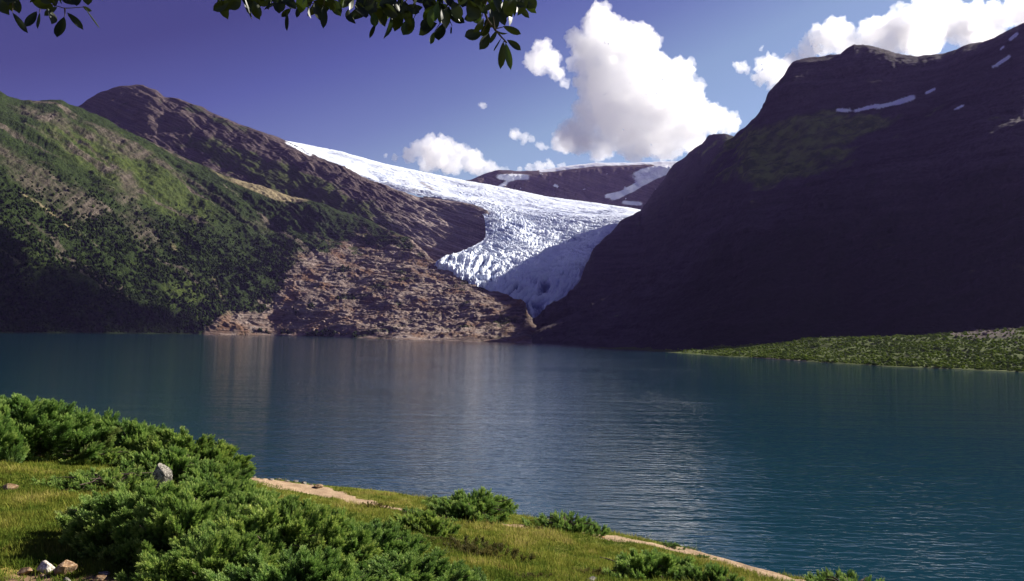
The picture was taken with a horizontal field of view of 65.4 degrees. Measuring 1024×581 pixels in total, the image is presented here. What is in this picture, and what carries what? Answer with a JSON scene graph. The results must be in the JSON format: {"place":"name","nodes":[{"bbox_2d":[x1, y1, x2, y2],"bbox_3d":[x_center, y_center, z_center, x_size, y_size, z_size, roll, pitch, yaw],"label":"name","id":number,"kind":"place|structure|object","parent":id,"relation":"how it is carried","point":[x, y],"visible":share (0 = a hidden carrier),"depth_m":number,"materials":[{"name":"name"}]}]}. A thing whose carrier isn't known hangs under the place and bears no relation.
{"place":"outdoors","nodes":[
{"label":"outdoors","id":0,"kind":"place"},
{"bbox_2d":[0,91,535,342],"bbox_3d":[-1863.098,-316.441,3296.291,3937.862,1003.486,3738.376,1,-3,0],"label":"mountain slope","id":1,"kind":"structure","parent":0,"point":[400,287],"depth_m":2932.48,"materials":[{"name":"green plant"}]},
{"bbox_2d":[0,153,356,336],"bbox_3d":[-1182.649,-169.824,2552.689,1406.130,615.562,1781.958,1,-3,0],"label":"forest","id":2,"kind":"object","parent":1,"relation":"on","point":[20,322],"visible":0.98,"depth_m":2525.82,"materials":[{"name":"green plant"}]},
{"bbox_2d":[78,84,489,260],"bbox_3d":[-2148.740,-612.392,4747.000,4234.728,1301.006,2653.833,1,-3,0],"label":"mountain peak","id":3,"kind":"structure","parent":0,"point":[435,229],"depth_m":4396.64,"materials":[{"name":"stone"}]},
{"bbox_2d":[0,448,806,580],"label":"ground","id":4,"kind":"structure","parent":0,"point":[27,578],"depth_m":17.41,"materials":[{"name":"green plant"}]},
{"bbox_2d":[1,483,18,489],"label":"stone","id":5,"kind":"object","parent":4,"relation":"on","point":[10,486],"visible":0.82,"depth_m":14.72,"materials":[{"name":"beige stone"}]},
{"bbox_2d":[0,411,29,462],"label":"juniper bush","id":6,"kind":"object","parent":4,"relation":"on","point":[11,448],"visible":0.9,"depth_m":17.16,"materials":[{"name":"green plant"}]},
{"bbox_2d":[17,567,33,574],"bbox_3d":[-5.992,3.460,9.835,0.193,0.101,0.189,1,-3,0],"label":"rock","id":7,"kind":"object","parent":4,"relation":"on","point":[25,570],"visible":0.97,"depth_m":9.78,"materials":[{"name":"brown stone"}]},
{"bbox_2d":[0,392,75,409],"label":"juniper bush","id":8,"kind":"object","parent":4,"relation":"on","point":[36,401],"visible":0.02,"depth_m":23.17,"materials":[{"name":"green plant"}]},
{"bbox_2d":[37,560,54,573],"bbox_3d":[-5.783,3.442,9.886,0.191,0.164,0.132,0,-3,16],"label":"stone","id":9,"kind":"object","parent":4,"relation":"on","point":[45,565],"visible":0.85,"depth_m":9.85,"materials":[{"name":"white stone"}]},
{"bbox_2d":[0,393,122,461],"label":"juniper bush","id":10,"kind":"object","parent":4,"relation":"on","point":[60,426],"visible":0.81,"depth_m":18.49,"materials":[{"name":"green plant"}]},
{"bbox_2d":[53,560,77,575],"bbox_3d":[-5.491,3.413,9.790,0.262,0.183,0.222,-10,-3,-1],"label":"rock","id":11,"kind":"object","parent":4,"relation":"on","point":[64,567],"visible":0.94,"depth_m":9.74,"materials":[{"name":"brown stone"}]},
{"bbox_2d":[32,446,151,465],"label":"juniper bush","id":12,"kind":"object","parent":4,"relation":"on","point":[112,456],"visible":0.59,"depth_m":18.58,"materials":[{"name":"green plant"}]},
{"bbox_2d":[47,406,137,446],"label":"juniper bush","id":13,"kind":"object","parent":4,"relation":"on","point":[97,417],"visible":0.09,"depth_m":20.93,"materials":[{"name":"green plant"}]},
{"bbox_2d":[29,464,157,492],"bbox_3d":[-8.024,3.686,15.644,2.547,0.462,1.882,3,-4,-28],"label":"juniper bush","id":14,"kind":"object","parent":4,"relation":"on","point":[108,479],"visible":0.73,"depth_m":15.41,"materials":[{"name":"green plant"}]},
{"bbox_2d":[92,575,106,580],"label":"stone","id":15,"kind":"object","parent":4,"relation":"on","point":[99,577],"visible":0.95,"depth_m":9.52,"materials":[{"name":"brown stone"}]},
{"bbox_2d":[98,571,109,574],"bbox_3d":[-5.000,3.470,9.782,0.136,0.044,0.096,1,-3,0],"label":"stone","id":16,"kind":"object","parent":4,"relation":"on","point":[104,573],"visible":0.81,"depth_m":9.75,"materials":[{"name":"stone"}]},
{"bbox_2d":[53,478,206,566],"bbox_3d":[-5.373,3.149,11.314,2.408,0.974,2.155,0,-3,20],"label":"juniper bush","id":17,"kind":"object","parent":4,"relation":"on","point":[86,525],"visible":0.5,"depth_m":10.85,"materials":[{"name":"green plant"}]},
{"bbox_2d":[96,416,179,452],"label":"juniper bush","id":18,"kind":"object","parent":4,"relation":"on","point":[132,433],"visible":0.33,"depth_m":20.44,"materials":[{"name":"green plant"}]},
{"bbox_2d":[152,463,172,488],"bbox_3d":[-7.071,3.807,16.001,0.480,0.644,0.386,21,-3,1],"label":"rock","id":19,"kind":"object","parent":4,"relation":"on","point":[162,472],"visible":0.38,"depth_m":15.91,"materials":[{"name":"grey stone"}]},
{"bbox_2d":[119,444,219,480],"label":"juniper bush","id":20,"kind":"object","parent":4,"relation":"on","point":[174,461],"visible":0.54,"depth_m":17.61,"materials":[{"name":"green plant"}]},
{"bbox_2d":[107,487,240,567],"bbox_3d":[-4.376,3.143,10.569,2.379,0.970,1.773,1,-3,-2],"label":"juniper bush","id":21,"kind":"object","parent":4,"relation":"on","point":[174,519],"visible":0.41,"depth_m":10.42,"materials":[{"name":"green plant"}]},
{"bbox_2d":[129,426,255,475],"bbox_3d":[-8.366,3.980,19.750,3.480,1.199,2.595,0,-3,23],"label":"juniper bush","id":22,"kind":"object","parent":4,"relation":"on","point":[221,451],"visible":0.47,"depth_m":19.84,"materials":[{"name":"green plant"}]},
{"bbox_2d":[114,528,284,580],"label":"juniper bush","id":23,"kind":"object","parent":4,"relation":"on","point":[187,563],"visible":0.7,"depth_m":8.85,"materials":[{"name":"green plant"}]},
{"bbox_2d":[172,457,255,486],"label":"juniper bush","id":24,"kind":"object","parent":4,"relation":"on","point":[230,470],"visible":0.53,"depth_m":17.90,"materials":[{"name":"green plant"}]},
{"bbox_2d":[175,474,262,507],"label":"juniper bush","id":25,"kind":"object","parent":4,"relation":"on","point":[210,487],"visible":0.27,"depth_m":13.78,"materials":[{"name":"green plant"}]},
{"bbox_2d":[156,516,302,560],"bbox_3d":[-3.608,3.239,10.130,1.887,0.722,1.548,3,-4,-26],"label":"juniper bush","id":26,"kind":"object","parent":4,"relation":"on","point":[268,537],"visible":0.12,"depth_m":10.10,"materials":[{"name":"green plant"}]},
{"bbox_2d":[206,489,268,511],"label":"juniper bush","id":27,"kind":"object","parent":4,"relation":"on","point":[239,498],"visible":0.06,"depth_m":12.34,"materials":[{"name":"green plant"}]},
{"bbox_2d":[222,478,282,499],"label":"juniper bush","id":28,"kind":"object","parent":4,"relation":"on","point":[274,494],"visible":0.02,"depth_m":15.33,"materials":[{"name":"green plant"}]},
{"bbox_2d":[0,0,536,69],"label":"broadleaf tree","id":29,"kind":"object","parent":4,"relation":"on","point":[395,12],"visible":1,"depth_m":2.70,"materials":[{"name":"green plant"}]},
{"bbox_2d":[208,488,345,515],"bbox_3d":[-4.149,3.658,13.088,2.551,0.742,1.902,0,-3,18],"label":"juniper bush","id":30,"kind":"object","parent":4,"relation":"on","point":[299,503],"visible":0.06,"depth_m":13.40,"materials":[{"name":"green plant"}]},
{"bbox_2d":[189,493,382,566],"bbox_3d":[-3.100,3.257,10.756,2.875,0.997,2.358,1,-3,3],"label":"juniper bush","id":31,"kind":"object","parent":4,"relation":"on","point":[298,525],"visible":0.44,"depth_m":10.45,"materials":[{"name":"green plant"}]},
{"bbox_2d":[198,544,389,580],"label":"juniper bush","id":32,"kind":"object","parent":4,"relation":"on","point":[305,564],"visible":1,"depth_m":7.51,"materials":[{"name":"green plant"}]},
{"bbox_2d":[296,505,361,527],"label":"juniper bush","id":33,"kind":"object","parent":4,"relation":"on","point":[345,518],"depth_m":12.50,"materials":[{"name":"green plant"}]},
{"bbox_2d":[326,506,365,526],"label":"juniper bush","id":34,"kind":"object","parent":4,"relation":"on","point":[340,512],"visible":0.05,"depth_m":13.20,"materials":[{"name":"green plant"}]},
{"bbox_2d":[356,501,393,508],"bbox_3d":[-3.506,5.415,20.041,0.973,0.102,0.683,-2,-4,41],"label":"heath patch","id":35,"kind":"object","parent":4,"relation":"on","point":[379,504],"visible":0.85,"depth_m":20.10,"materials":[{"name":"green plant"}]},
{"bbox_2d":[309,521,448,569],"bbox_3d":[-1.982,3.525,10.838,2.267,0.739,2.029,1,-3,0],"label":"juniper bush","id":36,"kind":"object","parent":4,"relation":"on","point":[389,540],"visible":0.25,"depth_m":10.79,"materials":[{"name":"green plant"}]},
{"bbox_2d":[356,517,427,554],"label":"juniper bush","id":37,"kind":"object","parent":4,"relation":"on","point":[386,525],"visible":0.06,"depth_m":13.01,"materials":[{"name":"green plant"}]},
{"bbox_2d":[392,506,424,513],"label":"juniper bush","id":38,"kind":"object","parent":4,"relation":"on","point":[408,510],"visible":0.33,"depth_m":19.15,"materials":[{"name":"green plant"}]},
{"bbox_2d":[359,550,489,580],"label":"juniper bush","id":39,"kind":"object","parent":4,"relation":"on","point":[401,567],"visible":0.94,"depth_m":9.69,"materials":[{"name":"green plant"}]},
{"bbox_2d":[388,508,461,536],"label":"juniper bush","id":40,"kind":"object","parent":4,"relation":"on","point":[422,521],"visible":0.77,"depth_m":15.70,"materials":[{"name":"green plant"}]},
{"bbox_2d":[422,494,446,504],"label":"juniper bush","id":41,"kind":"object","parent":4,"relation":"on","point":[426,500],"visible":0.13,"depth_m":21.94,"materials":[{"name":"green plant"}]},
{"bbox_2d":[425,536,461,544],"bbox_3d":[-1.334,4.593,14.707,0.599,0.070,0.854,4,-4,-38],"label":"heath patch","id":42,"kind":"object","parent":4,"relation":"on","point":[447,538],"visible":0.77,"depth_m":14.64,"materials":[{"name":"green plant"}]},
{"bbox_2d":[435,566,496,580],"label":"juniper bush","id":43,"kind":"object","parent":4,"relation":"on","point":[479,575],"visible":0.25,"depth_m":10.07,"materials":[{"name":"green plant"}]},
{"bbox_2d":[426,485,518,524],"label":"juniper bush","id":44,"kind":"object","parent":4,"relation":"on","point":[478,504],"visible":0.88,"depth_m":20.13,"materials":[{"name":"green plant"}]},
{"bbox_2d":[434,534,535,562],"bbox_3d":[-0.624,4.574,14.004,1.297,0.193,1.848,4,-4,-39],"label":"heath patch","id":45,"kind":"object","parent":4,"relation":"on","point":[473,548],"visible":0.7,"depth_m":14.11,"materials":[{"name":"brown plant"}]},
{"bbox_2d":[508,571,552,579],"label":"heath patch","id":46,"kind":"object","parent":4,"relation":"on","point":[541,574],"visible":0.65,"depth_m":11.67,"materials":[{"name":"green plant"}]},
{"bbox_2d":[521,510,610,535],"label":"juniper bush","id":47,"kind":"object","parent":4,"relation":"on","point":[566,522],"visible":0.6,"depth_m":19.94,"materials":[{"name":"green plant"}]},
{"bbox_2d":[561,567,623,575],"bbox_3d":[1.316,4.765,13.476,0.732,0.090,1.044,4,-4,-43],"label":"heath patch","id":48,"kind":"object","parent":4,"relation":"on","point":[594,570],"visible":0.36,"depth_m":13.55,"materials":[{"name":"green plant"}]},
{"bbox_2d":[600,547,702,580],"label":"juniper bush","id":49,"kind":"object","parent":4,"relation":"on","point":[634,563],"visible":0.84,"depth_m":13.41,"materials":[{"name":"green plant"}]},
{"bbox_2d":[661,540,685,549],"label":"juniper bush","id":50,"kind":"object","parent":4,"relation":"on","point":[670,544],"visible":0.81,"depth_m":19.14,"materials":[{"name":"green plant"}]},
{"bbox_2d":[696,553,715,558],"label":"juniper bush","id":51,"kind":"object","parent":4,"relation":"on","point":[706,556],"visible":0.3,"depth_m":18.24,"materials":[{"name":"green plant"}]},
{"bbox_2d":[674,560,745,580],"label":"juniper bush","id":52,"kind":"object","parent":4,"relation":"on","point":[713,572],"visible":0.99,"depth_m":12.19,"materials":[{"name":"green plant"}]},
{"bbox_2d":[787,567,884,580],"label":"juniper bush","id":53,"kind":"object","parent":4,"relation":"on","point":[829,576],"visible":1,"depth_m":14.96,"materials":[{"name":"green plant"}]},
{"bbox_2d":[286,141,639,317],"bbox_3d":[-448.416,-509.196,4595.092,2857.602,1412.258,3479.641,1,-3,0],"label":"glacier","id":54,"kind":"object","parent":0,"point":[532,251],"visible":0.94,"depth_m":3753.97,"materials":[{"name":"white ice"}]},
{"bbox_2d":[0,333,1023,580],"bbox_3d":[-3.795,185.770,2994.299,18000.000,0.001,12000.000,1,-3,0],"label":"water","id":55,"kind":"structure","parent":0,"point":[862,471],"depth_m":162.33,"materials":[{"name":"blue liquid"}]},
{"bbox_2d":[0,0,1023,196],"label":"sky","id":56,"kind":"structure","parent":0,"point":[589,81],"materials":[{"name":"blue"}]},
{"bbox_2d":[249,478,803,580],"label":"path","id":57,"kind":"structure","parent":0,"point":[322,491],"depth_m":20.92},
{"bbox_2d":[423,161,677,240],"bbox_3d":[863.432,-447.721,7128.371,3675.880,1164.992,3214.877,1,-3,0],"label":"mountain ridge","id":58,"kind":"structure","parent":0,"point":[633,185],"depth_m":5892.54,"materials":[{"name":"brown stone"}]},
{"bbox_2d":[532,134,733,329],"bbox_3d":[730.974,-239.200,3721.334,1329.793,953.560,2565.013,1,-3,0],"label":"mountain shoulder","id":59,"kind":"object","parent":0,"point":[624,249],"visible":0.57,"depth_m":3125.89},
{"bbox_2d":[531,23,1023,350],"bbox_3d":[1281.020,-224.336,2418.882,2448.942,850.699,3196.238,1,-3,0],"label":"mountain","id":60,"kind":"structure","parent":0,"point":[854,190],"depth_m":1422.68,"materials":[{"name":"grey stone"}]},
{"bbox_2d":[597,328,1023,371],"bbox_3d":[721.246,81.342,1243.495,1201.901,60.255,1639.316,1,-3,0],"label":"hill","id":61,"kind":"structure","parent":0,"point":[980,336],"depth_m":799.56,"materials":[{"name":"green plant"}]},
{"bbox_2d":[665,327,1023,370],"bbox_3d":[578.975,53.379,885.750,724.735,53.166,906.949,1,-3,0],"label":"birch scrub","id":62,"kind":"object","parent":61,"relation":"on","point":[976,357],"visible":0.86,"depth_m":774.88,"materials":[{"name":"green plant"}]},
{"bbox_2d":[941,327,1019,348],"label":"scree","id":63,"kind":"structure","parent":61,"relation":"on","point":[983,333],"depth_m":842.06,"materials":[{"name":"stone"}]}
]}

